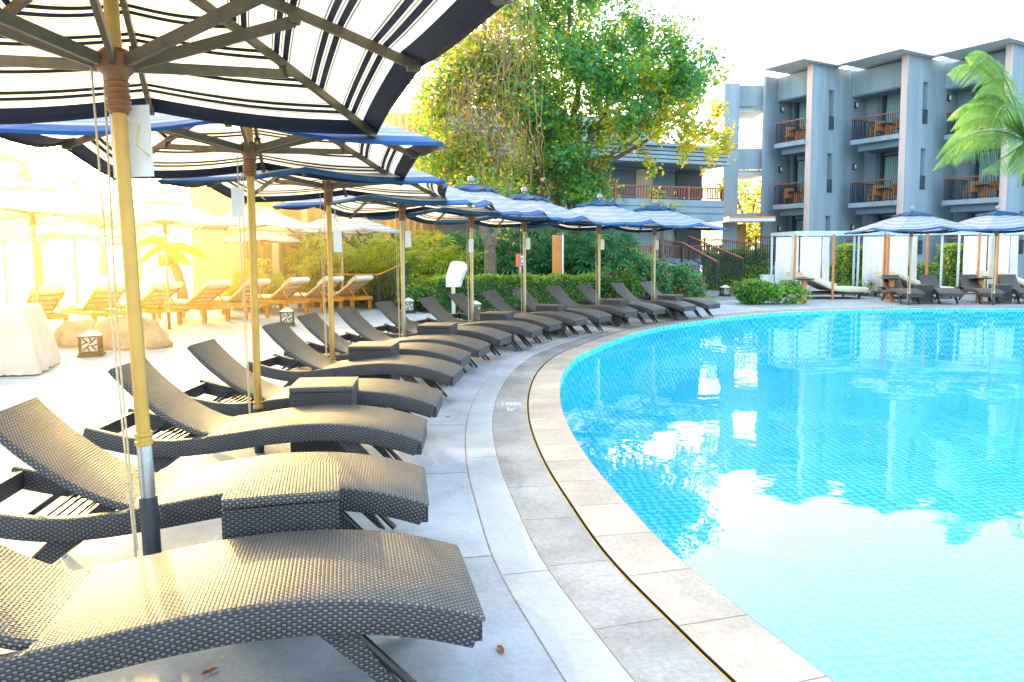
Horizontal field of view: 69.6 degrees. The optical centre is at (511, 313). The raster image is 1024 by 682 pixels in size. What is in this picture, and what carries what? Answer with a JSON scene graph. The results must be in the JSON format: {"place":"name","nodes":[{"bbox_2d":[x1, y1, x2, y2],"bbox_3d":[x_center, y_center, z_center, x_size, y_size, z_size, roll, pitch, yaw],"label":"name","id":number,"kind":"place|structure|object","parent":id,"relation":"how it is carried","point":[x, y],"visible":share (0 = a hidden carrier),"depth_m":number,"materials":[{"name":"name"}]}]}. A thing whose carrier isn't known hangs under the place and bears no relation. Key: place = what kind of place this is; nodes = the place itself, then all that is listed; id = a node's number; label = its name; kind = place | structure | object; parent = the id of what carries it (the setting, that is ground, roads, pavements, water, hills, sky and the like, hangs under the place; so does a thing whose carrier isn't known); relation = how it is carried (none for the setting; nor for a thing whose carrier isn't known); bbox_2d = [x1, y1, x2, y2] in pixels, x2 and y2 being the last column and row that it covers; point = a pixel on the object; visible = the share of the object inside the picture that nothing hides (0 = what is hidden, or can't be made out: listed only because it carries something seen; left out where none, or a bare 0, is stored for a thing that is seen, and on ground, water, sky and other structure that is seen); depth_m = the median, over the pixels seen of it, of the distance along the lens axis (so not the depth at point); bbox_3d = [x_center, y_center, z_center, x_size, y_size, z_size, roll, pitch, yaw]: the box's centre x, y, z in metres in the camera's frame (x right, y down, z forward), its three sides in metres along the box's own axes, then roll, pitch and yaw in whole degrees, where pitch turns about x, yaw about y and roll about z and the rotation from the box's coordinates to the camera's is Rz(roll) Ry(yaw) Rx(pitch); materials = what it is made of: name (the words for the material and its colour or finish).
{"place":"outdoors","nodes":[
{"label":"outdoors","id":0,"kind":"place"},
{"bbox_2d":[0,300,1023,681],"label":"pool deck","id":1,"kind":"structure","parent":0,"point":[452,514],"depth_m":3.52,"materials":[{"name":"concrete"}]},
{"bbox_2d":[0,397,428,564],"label":"pool lounger","id":2,"kind":"object","parent":1,"relation":"on","point":[51,449],"visible":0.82,"depth_m":3.45,"materials":[{"name":"wicker"}]},
{"bbox_2d":[0,112,443,452],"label":"pool umbrella","id":3,"kind":"object","parent":1,"relation":"on","point":[182,147],"visible":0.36,"depth_m":5.55,"materials":[{"name":"fabric"}]},
{"bbox_2d":[0,529,485,681],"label":"pool lounger","id":4,"kind":"object","parent":1,"relation":"on","point":[344,592],"visible":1,"depth_m":2.36,"materials":[{"name":"wicker"}]},
{"bbox_2d":[83,358,427,472],"bbox_3d":[-1.638,0.714,4.916,2.101,0.796,0.630,-1,5,-3],"label":"pool lounger","id":5,"kind":"object","parent":1,"relation":"on","point":[174,409],"visible":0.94,"depth_m":4.70,"materials":[{"name":"wicker"}]},
{"bbox_2d":[0,0,513,557],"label":"pool umbrella","id":6,"kind":"object","parent":1,"relation":"on","point":[128,68],"visible":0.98,"depth_m":3.30,"materials":[{"name":"fabric"}]},
{"bbox_2d":[221,462,339,539],"bbox_3d":[-0.973,0.980,3.170,0.450,0.547,0.450,-1,5,-14],"label":"side table","id":7,"kind":"object","parent":1,"relation":"on","point":[274,499],"visible":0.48,"depth_m":2.97,"materials":[{"name":"wicker"}]},
{"bbox_2d":[157,167,447,359],"bbox_3d":[-1.931,-0.553,7.810,2.508,2.870,2.508,-1,5,-4],"label":"pool umbrella","id":8,"kind":"object","parent":1,"relation":"on","point":[281,185],"visible":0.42,"depth_m":7.81,"materials":[{"name":"fabric"}]},
{"bbox_2d":[181,339,442,417],"bbox_3d":[-1.643,0.624,6.036,2.101,0.796,0.630,0,5,0],"label":"pool lounger","id":9,"kind":"object","parent":1,"relation":"on","point":[215,358],"visible":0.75,"depth_m":5.87,"materials":[{"name":"wicker"}]},
{"bbox_2d":[289,377,358,452],"bbox_3d":[-1.408,0.789,5.573,0.450,0.547,0.450,-1,5,-6],"label":"side table","id":10,"kind":"object","parent":1,"relation":"on","point":[320,391],"visible":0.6,"depth_m":5.35,"materials":[{"name":"wicker"}]},
{"bbox_2d":[247,321,463,396],"bbox_3d":[-1.584,0.502,7.545,2.101,0.796,0.630,0,5,7],"label":"pool lounger","id":11,"kind":"object","parent":1,"relation":"on","point":[307,361],"visible":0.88,"depth_m":7.36,"materials":[{"name":"wicker"}]},
{"bbox_2d":[348,341,399,379],"bbox_3d":[-1.478,0.599,7.935,0.450,0.547,0.450,0,5,3],"label":"side table","id":12,"kind":"object","parent":1,"relation":"on","point":[359,350],"visible":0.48,"depth_m":7.71,"materials":[{"name":"wicker"}]},
{"bbox_2d":[283,312,471,385],"bbox_3d":[-1.566,0.412,8.670,2.101,0.796,0.630,0,5,9],"label":"pool lounger","id":13,"kind":"object","parent":1,"relation":"on","point":[313,323],"visible":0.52,"depth_m":8.55,"materials":[{"name":"wicker"}]},
{"bbox_2d":[272,173,506,337],"bbox_3d":[-1.500,-0.710,10.105,2.508,2.810,2.508,0,5,9],"label":"pool umbrella","id":14,"kind":"object","parent":1,"relation":"on","point":[350,207],"visible":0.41,"depth_m":10.03,"materials":[{"name":"fabric"}]},
{"bbox_2d":[324,306,490,373],"bbox_3d":[-1.367,0.333,9.635,2.101,0.796,0.630,1,5,14],"label":"pool lounger","id":15,"kind":"object","parent":1,"relation":"on","point":[357,322],"visible":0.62,"depth_m":9.58,"materials":[{"name":"wicker"}]},
{"bbox_2d":[374,301,511,360],"bbox_3d":[-1.084,0.237,10.809,2.101,0.796,0.630,1,5,18],"label":"pool lounger","id":16,"kind":"object","parent":1,"relation":"on","point":[491,336],"visible":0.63,"depth_m":10.74,"materials":[{"name":"wicker"}]},
{"bbox_2d":[367,176,562,321],"bbox_3d":[-0.668,-0.876,12.239,2.508,2.790,2.508,1,5,18],"label":"pool umbrella","id":17,"kind":"object","parent":1,"relation":"on","point":[504,206],"visible":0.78,"depth_m":11.80,"materials":[{"name":"fabric"}]},
{"bbox_2d":[411,296,542,350],"bbox_3d":[-0.585,0.152,11.830,2.101,0.796,0.630,1,5,21],"label":"pool lounger","id":18,"kind":"object","parent":1,"relation":"on","point":[521,330],"visible":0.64,"depth_m":11.71,"materials":[{"name":"wicker"}]},
{"bbox_2d":[449,293,561,342],"bbox_3d":[-0.205,0.066,12.884,2.101,0.796,0.630,2,5,26],"label":"pool lounger","id":19,"kind":"object","parent":1,"relation":"on","point":[461,301],"visible":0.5,"depth_m":12.78,"materials":[{"name":"wicker"}]},
{"bbox_2d":[433,187,604,312],"bbox_3d":[0.241,-1.014,14.024,2.508,2.770,2.508,2,5,26],"label":"pool umbrella","id":20,"kind":"object","parent":1,"relation":"on","point":[555,212],"visible":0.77,"depth_m":13.63,"materials":[{"name":"fabric"}]},
{"bbox_2d":[481,290,587,337],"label":"pool lounger","id":21,"kind":"object","parent":1,"relation":"on","point":[569,320],"visible":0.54,"depth_m":13.51,"materials":[{"name":"wicker"}]},
{"bbox_2d":[512,288,612,333],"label":"pool lounger","id":22,"kind":"object","parent":1,"relation":"on","point":[595,317],"visible":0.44,"depth_m":14.13,"materials":[{"name":"wicker"}]},
{"bbox_2d":[465,318,664,681],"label":"deck joint","id":23,"kind":"object","parent":1,"relation":"on","point":[538,638],"visible":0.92,"depth_m":3.56,"materials":[{"name":"concrete"}]},
{"bbox_2d":[540,285,637,326],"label":"pool lounger","id":24,"kind":"object","parent":1,"relation":"on","point":[559,294],"visible":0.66,"depth_m":15.26,"materials":[{"name":"wicker"}]},
{"bbox_2d":[518,193,676,323],"bbox_3d":[1.864,-1.159,15.728,2.508,2.770,2.508,3,6,34],"label":"pool umbrella","id":25,"kind":"object","parent":1,"relation":"on","point":[607,214],"visible":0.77,"depth_m":15.20,"materials":[{"name":"fabric"}]},
{"bbox_2d":[574,284,665,323],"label":"pool lounger","id":26,"kind":"object","parent":1,"relation":"on","point":[589,294],"visible":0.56,"depth_m":15.87,"materials":[{"name":"wicker"}]},
{"bbox_2d":[611,283,695,320],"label":"pool lounger","id":27,"kind":"object","parent":1,"relation":"on","point":[623,291],"visible":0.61,"depth_m":16.58,"materials":[{"name":"wicker"}]},
{"bbox_2d":[580,199,727,315],"bbox_3d":[3.379,-1.306,17.453,2.508,2.770,2.508,4,6,42],"label":"pool umbrella","id":28,"kind":"object","parent":1,"relation":"on","point":[671,218],"visible":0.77,"depth_m":17.18,"materials":[{"name":"fabric"}]},
{"bbox_2d":[637,281,720,317],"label":"pool lounger","id":29,"kind":"object","parent":1,"relation":"on","point":[705,304],"visible":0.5,"depth_m":17.25,"materials":[{"name":"wicker"}]},
{"bbox_2d":[466,306,974,681],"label":"paving band","id":30,"kind":"object","parent":1,"relation":"on","point":[576,647],"visible":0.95,"depth_m":3.62,"materials":[{"name":"grey stone"}]},
{"bbox_2d":[727,278,812,304],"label":"shrub","id":31,"kind":"object","parent":1,"relation":"on","point":[756,291],"visible":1,"depth_m":21.33,"materials":[{"name":"green plant"}]},
{"bbox_2d":[844,206,984,304],"bbox_3d":[11.181,-1.601,20.642,2.508,2.770,2.508,-1,5,-8],"label":"pool umbrella","id":32,"kind":"object","parent":1,"relation":"on","point":[912,222],"visible":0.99,"depth_m":20.11,"materials":[{"name":"fabric"}]},
{"bbox_2d":[925,206,1023,305],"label":"pool umbrella","id":33,"kind":"object","parent":1,"relation":"on","point":[997,221],"visible":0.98,"depth_m":20.01,"materials":[{"name":"fabric"}]},
{"bbox_2d":[933,50,1023,302],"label":"coconut palm","id":34,"kind":"object","parent":1,"relation":"on","point":[976,110],"visible":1,"depth_m":21.11,"materials":[{"name":"green plant"}]},
{"bbox_2d":[954,274,1004,303],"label":"pool lounger","id":35,"kind":"object","parent":1,"relation":"on","point":[970,285],"visible":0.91,"depth_m":22.02,"materials":[{"name":"wicker"}]},
{"bbox_2d":[0,257,1023,544],"bbox_3d":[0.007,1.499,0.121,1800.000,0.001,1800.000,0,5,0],"label":"ground","id":36,"kind":"structure","parent":0,"point":[74,393],"depth_m":11.96,"materials":[{"name":"stone"}]},
{"bbox_2d":[0,221,58,302],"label":"pool umbrella","id":37,"kind":"object","parent":36,"relation":"on","point":[4,230],"visible":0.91,"depth_m":23.81,"materials":[{"name":"fabric"}]},
{"bbox_2d":[0,303,61,375],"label":"draped cover","id":38,"kind":"object","parent":36,"relation":"on","point":[28,345],"visible":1,"depth_m":9.31,"materials":[{"name":"fabric"}]},
{"bbox_2d":[0,141,91,285],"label":"umbrella","id":39,"kind":"object","parent":36,"relation":"on","point":[8,159],"visible":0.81,"depth_m":29.80,"materials":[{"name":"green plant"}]},
{"bbox_2d":[25,285,68,320],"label":"wooden lounger","id":40,"kind":"object","parent":36,"relation":"on","point":[50,297],"visible":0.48,"depth_m":14.28,"materials":[{"name":"brown wood"}]},
{"bbox_2d":[0,174,114,302],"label":"pool umbrella","id":41,"kind":"object","parent":36,"relation":"on","point":[30,200],"visible":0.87,"depth_m":13.01,"materials":[{"name":"fabric"}]},
{"bbox_2d":[1,217,137,303],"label":"pool umbrella","id":42,"kind":"object","parent":36,"relation":"on","point":[64,227],"visible":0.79,"depth_m":19.25,"materials":[{"name":"fabric"}]},
{"bbox_2d":[53,318,96,346],"bbox_3d":[-7.407,0.305,12.585,0.881,0.433,0.830,1,5,20],"label":"boulder","id":43,"kind":"object","parent":36,"relation":"on","point":[66,333],"visible":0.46,"depth_m":12.27,"materials":[{"name":"beige stone"}]},
{"bbox_2d":[76,330,105,357],"bbox_3d":[-6.349,0.448,11.096,0.340,0.390,0.340,-2,5,-20],"label":"floor lantern","id":44,"kind":"object","parent":36,"relation":"on","point":[90,343],"visible":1,"depth_m":10.99,"materials":[{"name":"wood"}]},
{"bbox_2d":[62,283,126,321],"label":"wooden lounger","id":45,"kind":"object","parent":36,"relation":"on","point":[97,300],"visible":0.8,"depth_m":15.11,"materials":[{"name":"brown wood"}]},
{"bbox_2d":[0,177,190,274],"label":"leafy tree","id":46,"kind":"object","parent":36,"relation":"on","point":[102,265],"visible":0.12,"depth_m":59.57,"materials":[{"name":"green plant"}]},
{"bbox_2d":[93,315,173,350],"bbox_3d":[-6.376,0.295,12.177,1.509,0.542,0.969,0,5,0],"label":"boulder","id":47,"kind":"object","parent":36,"relation":"on","point":[156,335],"visible":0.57,"depth_m":11.90,"materials":[{"name":"beige stone"}]},
{"bbox_2d":[104,281,182,324],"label":"wooden lounger","id":48,"kind":"object","parent":36,"relation":"on","point":[152,300],"visible":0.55,"depth_m":15.82,"materials":[{"name":"brown wood"}]},
{"bbox_2d":[86,190,236,328],"bbox_3d":[-7.022,-1.081,14.959,2.558,2.825,2.558,-2,5,-25],"label":"pool umbrella","id":49,"kind":"object","parent":36,"relation":"on","point":[164,211],"visible":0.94,"depth_m":14.41,"materials":[{"name":"fabric"}]},
{"bbox_2d":[137,234,207,310],"bbox_3d":[-9.274,-1.097,20.027,1.746,2.071,1.944,0,5,0],"label":"coconut palm","id":50,"kind":"object","parent":36,"relation":"on","point":[176,254],"visible":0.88,"depth_m":19.84,"materials":[{"name":"green plant"}]},
{"bbox_2d":[157,280,231,322],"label":"wooden lounger","id":51,"kind":"object","parent":36,"relation":"on","point":[205,295],"visible":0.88,"depth_m":16.67,"materials":[{"name":"brown wood"}]},
{"bbox_2d":[200,278,270,318],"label":"wooden lounger","id":52,"kind":"object","parent":36,"relation":"on","point":[234,300],"visible":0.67,"depth_m":17.63,"materials":[{"name":"brown wood"}]},
{"bbox_2d":[188,205,321,233],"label":"pool umbrella","id":53,"kind":"object","parent":36,"relation":"on","point":[267,220],"visible":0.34,"depth_m":16.89,"materials":[{"name":"fabric"}]},
{"bbox_2d":[229,258,286,309],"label":"fan palm","id":54,"kind":"object","parent":36,"relation":"on","point":[272,286],"visible":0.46,"depth_m":20.36,"materials":[{"name":"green plant"}]},
{"bbox_2d":[223,231,301,293],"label":"pool umbrella","id":55,"kind":"object","parent":36,"relation":"on","point":[262,237],"visible":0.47,"depth_m":23.23,"materials":[{"name":"fabric"}]},
{"bbox_2d":[250,277,309,313],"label":"wooden lounger","id":56,"kind":"object","parent":36,"relation":"on","point":[286,290],"visible":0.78,"depth_m":18.64,"materials":[{"name":"brown wood"}]},
{"bbox_2d":[189,185,382,295],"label":"pale building","id":57,"kind":"structure","parent":36,"relation":"on","point":[222,262],"depth_m":26.93,"materials":[{"name":"beige paint"}]},
{"bbox_2d":[255,201,301,279],"bbox_3d":[-8.626,-2.665,27.421,1.852,3.200,0.100,0,5,0],"label":"door","id":58,"kind":"structure","parent":57,"relation":"in","point":[295,214],"depth_m":27.39,"materials":[{"name":"brown wood"}]},
{"bbox_2d":[279,276,343,312],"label":"wooden lounger","id":59,"kind":"object","parent":36,"relation":"on","point":[315,294],"visible":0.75,"depth_m":19.42,"materials":[{"name":"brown wood"}]},
{"bbox_2d":[279,214,404,307],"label":"pool umbrella","id":60,"kind":"object","parent":36,"relation":"on","point":[354,226],"visible":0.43,"depth_m":19.93,"materials":[{"name":"fabric"}]},
{"bbox_2d":[311,275,372,309],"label":"wooden lounger","id":61,"kind":"object","parent":36,"relation":"on","point":[354,285],"visible":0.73,"depth_m":19.96,"materials":[{"name":"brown wood"}]},
{"bbox_2d":[383,112,436,248],"bbox_3d":[-4.298,-4.482,29.785,2.237,7.200,2.300,0,5,0],"label":"slatted screen","id":62,"kind":"object","parent":36,"relation":"on","point":[399,119],"visible":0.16,"depth_m":28.80,"materials":[{"name":"wood"}]},
{"bbox_2d":[446,261,466,313],"bbox_3d":[-1.387,-0.644,18.500,0.540,1.330,0.100,1,5,14],"label":"signboard","id":63,"kind":"object","parent":36,"relation":"on","point":[456,272],"visible":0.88,"depth_m":18.44,"materials":[{"name":"white paint"}]},
{"bbox_2d":[309,299,641,312],"bbox_3d":[-0.973,-0.325,22.747,13.563,0.001,8.600,0,5,0],"label":"planting bed","id":64,"kind":"object","parent":36,"relation":"on","point":[422,310],"visible":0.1,"depth_m":21.32,"materials":[{"name":"plant"}]},
{"bbox_2d":[282,236,346,292],"bbox_3d":[-6.264,-1.434,23.967,2.530,2.148,2.592,4,6,43],"label":"fan palm","id":65,"kind":"object","parent":64,"relation":"on","point":[305,252],"visible":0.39,"depth_m":23.61,"materials":[{"name":"green plant"}]},
{"bbox_2d":[293,242,362,304],"bbox_3d":[-5.479,-1.220,22.466,2.300,1.953,2.356,0,5,0],"label":"fan palm","id":66,"kind":"object","parent":64,"relation":"on","point":[310,274],"visible":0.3,"depth_m":22.15,"materials":[{"name":"green plant"}]},
{"bbox_2d":[325,248,389,305],"bbox_3d":[-4.564,-1.046,22.039,2.091,1.800,2.114,2,5,31],"label":"shrub","id":67,"kind":"object","parent":64,"relation":"on","point":[357,267],"visible":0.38,"depth_m":21.60,"materials":[{"name":"green plant"}]},
{"bbox_2d":[333,261,408,306],"bbox_3d":[-3.988,-0.784,20.473,2.568,1.320,0.141,2,5,24],"label":"ramp railing","id":68,"kind":"object","parent":64,"relation":"on","point":[383,272],"visible":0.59,"depth_m":20.26,"materials":[{"name":"brown wood"}]},
{"bbox_2d":[346,238,413,304],"bbox_3d":[-3.875,-1.261,22.271,2.474,2.050,2.415,1,5,13],"label":"shrub","id":69,"kind":"object","parent":64,"relation":"on","point":[379,267],"visible":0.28,"depth_m":21.94,"materials":[{"name":"green plant"}]},
{"bbox_2d":[377,251,436,305],"bbox_3d":[-3.029,-0.990,21.731,1.992,1.715,2.014,-1,5,-4],"label":"shrub","id":70,"kind":"object","parent":64,"relation":"on","point":[393,279],"visible":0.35,"depth_m":21.39,"materials":[{"name":"green plant"}]},
{"bbox_2d":[395,233,469,282],"bbox_3d":[-2.339,-1.292,21.958,2.530,2.148,2.592,3,6,34],"label":"shrub","id":71,"kind":"object","parent":64,"relation":"on","point":[438,236],"visible":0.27,"depth_m":21.63,"materials":[{"name":"green plant"}]},
{"bbox_2d":[422,245,483,283],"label":"shrub","id":72,"kind":"object","parent":64,"relation":"on","point":[441,262],"visible":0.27,"depth_m":21.13,"materials":[{"name":"green plant"}]},
{"bbox_2d":[448,161,545,278],"bbox_3d":[-0.475,-2.151,20.190,2.571,4.105,2.442,1,5,21],"label":"vine clad tree","id":73,"kind":"object","parent":64,"relation":"on","point":[490,242],"visible":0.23,"depth_m":19.48,"materials":[{"name":"green plant"}]},
{"bbox_2d":[474,234,548,278],"bbox_3d":[-0.077,-1.246,21.445,2.518,2.115,2.631,0,5,0],"label":"fan palm","id":74,"kind":"object","parent":64,"relation":"on","point":[510,245],"visible":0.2,"depth_m":21.16,"materials":[{"name":"green plant"}]},
{"bbox_2d":[432,272,595,312],"bbox_3d":[0.081,-0.544,19.122,4.288,1.074,0.973,0,5,0],"label":"clipped hedge","id":75,"kind":"object","parent":64,"relation":"on","point":[536,288],"visible":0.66,"depth_m":18.79,"materials":[{"name":"green plant"}]},
{"bbox_2d":[497,230,577,278],"bbox_3d":[0.729,-1.269,21.096,2.633,2.211,2.751,-4,6,-40],"label":"fan palm","id":76,"kind":"object","parent":64,"relation":"on","point":[537,262],"visible":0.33,"depth_m":20.79,"materials":[{"name":"green plant"}]},
{"bbox_2d":[404,0,740,247],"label":"fig tree","id":77,"kind":"object","parent":64,"relation":"on","point":[497,74],"visible":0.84,"depth_m":22.40,"materials":[{"name":"green plant"}]},
{"bbox_2d":[535,231,613,278],"bbox_3d":[1.811,-1.294,21.337,2.751,2.211,2.633,-1,5,-11],"label":"fan palm","id":78,"kind":"object","parent":64,"relation":"on","point":[593,237],"visible":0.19,"depth_m":20.74,"materials":[{"name":"green plant"}]},
{"bbox_2d":[564,230,633,275],"bbox_3d":[2.450,-1.261,20.886,2.751,2.211,2.633,2,5,28],"label":"fan palm","id":79,"kind":"object","parent":64,"relation":"on","point":[585,239],"visible":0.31,"depth_m":20.63,"materials":[{"name":"green plant"}]},
{"bbox_2d":[586,258,646,298],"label":"shrub","id":80,"kind":"object","parent":64,"relation":"on","point":[614,273],"visible":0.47,"depth_m":19.05,"materials":[{"name":"green plant"}]},
{"bbox_2d":[583,232,665,296],"bbox_3d":[3.142,-1.196,20.620,2.518,2.115,2.631,-2,5,-20],"label":"shrub","id":81,"kind":"object","parent":64,"relation":"on","point":[629,244],"visible":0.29,"depth_m":20.10,"materials":[{"name":"green plant"}]},
{"bbox_2d":[620,254,675,295],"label":"shrub","id":82,"kind":"object","parent":64,"relation":"on","point":[663,287],"visible":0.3,"depth_m":19.51,"materials":[{"name":"green plant"}]},
{"bbox_2d":[646,260,702,297],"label":"shrub","id":83,"kind":"object","parent":64,"relation":"on","point":[683,278],"visible":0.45,"depth_m":19.93,"materials":[{"name":"green plant"}]},
{"bbox_2d":[701,138,760,249],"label":"leafy tree","id":84,"kind":"object","parent":36,"relation":"on","point":[747,199],"visible":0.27,"depth_m":45.30,"materials":[{"name":"yellow plant"}]},
{"bbox_2d":[699,247,768,290],"bbox_3d":[9.051,-1.805,29.946,2.683,1.800,1.113,0,5,0],"label":"clipped hedge","id":85,"kind":"object","parent":36,"relation":"on","point":[753,271],"visible":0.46,"depth_m":29.58,"materials":[{"name":"green plant"}]},
{"bbox_2d":[709,83,775,253],"bbox_3d":[11.903,-6.709,38.380,2.391,10.100,4.420,0,5,0],"label":"stair link","id":86,"kind":"object","parent":36,"relation":"on","point":[745,101],"visible":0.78,"depth_m":37.91,"materials":[{"name":"grey paint"}]},
{"bbox_2d":[770,231,886,299],"bbox_3d":[10.344,-1.585,24.280,2.930,2.178,2.080,0,5,-1],"label":"cabana","id":87,"kind":"object","parent":36,"relation":"on","point":[787,251],"visible":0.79,"depth_m":25.15,"materials":[{"name":"fabric"}]},
{"bbox_2d":[834,242,879,294],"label":"clipped hedge","id":88,"kind":"object","parent":36,"relation":"on","point":[844,264],"visible":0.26,"depth_m":26.21,"materials":[{"name":"green plant"}]},
{"bbox_2d":[760,34,1023,282],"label":"hotel block","id":89,"kind":"structure","parent":36,"relation":"on","point":[837,163],"depth_m":35.63,"materials":[{"name":"grey paint"}]},
{"bbox_2d":[976,149,1000,198],"bbox_3d":[22.677,-6.467,34.326,0.059,2.360,1.860,-3,5,-30],"label":"balcony door","id":90,"kind":"structure","parent":89,"relation":"in","point":[982,164],"depth_m":34.69,"materials":[{"name":"black paint"}]},
{"bbox_2d":[856,231,980,299],"bbox_3d":[13.251,-1.590,24.156,2.930,2.178,2.080,0,5,0],"label":"cabana","id":91,"kind":"object","parent":36,"relation":"on","point":[897,250],"visible":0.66,"depth_m":25.05,"materials":[{"name":"fabric"}]},
{"bbox_2d":[934,242,987,293],"bbox_3d":[16.478,-1.614,26.558,2.105,1.903,1.093,0,5,0],"label":"clipped hedge","id":92,"kind":"object","parent":36,"relation":"on","point":[949,272],"visible":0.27,"depth_m":26.21,"materials":[{"name":"green plant"}]},
{"bbox_2d":[956,232,1023,293],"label":"cabana","id":93,"kind":"object","parent":36,"relation":"on","point":[970,251],"visible":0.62,"depth_m":24.95,"materials":[{"name":"fabric"}]},
{"bbox_2d":[409,104,731,278],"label":"gallery building","id":94,"kind":"structure","parent":0,"point":[685,181],"depth_m":35.62,"materials":[{"name":"grey paint"}]},
{"bbox_2d":[529,416,735,681],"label":"channel wall","id":95,"kind":"structure","parent":0,"point":[705,654],"depth_m":3.27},
{"bbox_2d":[705,290,737,299],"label":"path","id":96,"kind":"structure","parent":0,"point":[716,294],"depth_m":25.32,"materials":[{"name":"concrete"}]},
{"bbox_2d":[658,239,717,288],"bbox_3d":[6.524,-1.919,27.684,0.106,1.821,4.704,-1,5,-14],"label":"ramp railing","id":97,"kind":"object","parent":96,"relation":"on","point":[682,246],"visible":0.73,"depth_m":27.06,"materials":[{"name":"brown metal"}]},
{"bbox_2d":[687,236,743,281],"bbox_3d":[7.785,-2.086,28.427,0.073,1.920,4.196,-1,5,-14],"label":"ramp railing","id":98,"kind":"object","parent":96,"relation":"on","point":[713,247],"visible":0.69,"depth_m":27.85,"materials":[{"name":"brown paint"}]},
{"bbox_2d":[493,306,1023,681],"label":"granite paving","id":99,"kind":"structure","parent":0,"point":[643,638],"depth_m":3.62,"materials":[{"name":"grey stone"}]},
{"bbox_2d":[560,308,1023,680],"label":"pool wall","id":100,"kind":"structure","parent":0,"point":[600,384],"depth_m":18.21,"materials":[{"name":"tile"}]},
{"bbox_2d":[529,307,1023,681],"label":"pool coping","id":101,"kind":"object","parent":100,"relation":"on","point":[734,641],"visible":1,"depth_m":3.62,"materials":[{"name":"beige stone"}]},
{"bbox_2d":[579,357,1023,681],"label":"pool floor","id":102,"kind":"structure","parent":0,"point":[850,520],"depth_m":8.38,"materials":[{"name":"tile"}]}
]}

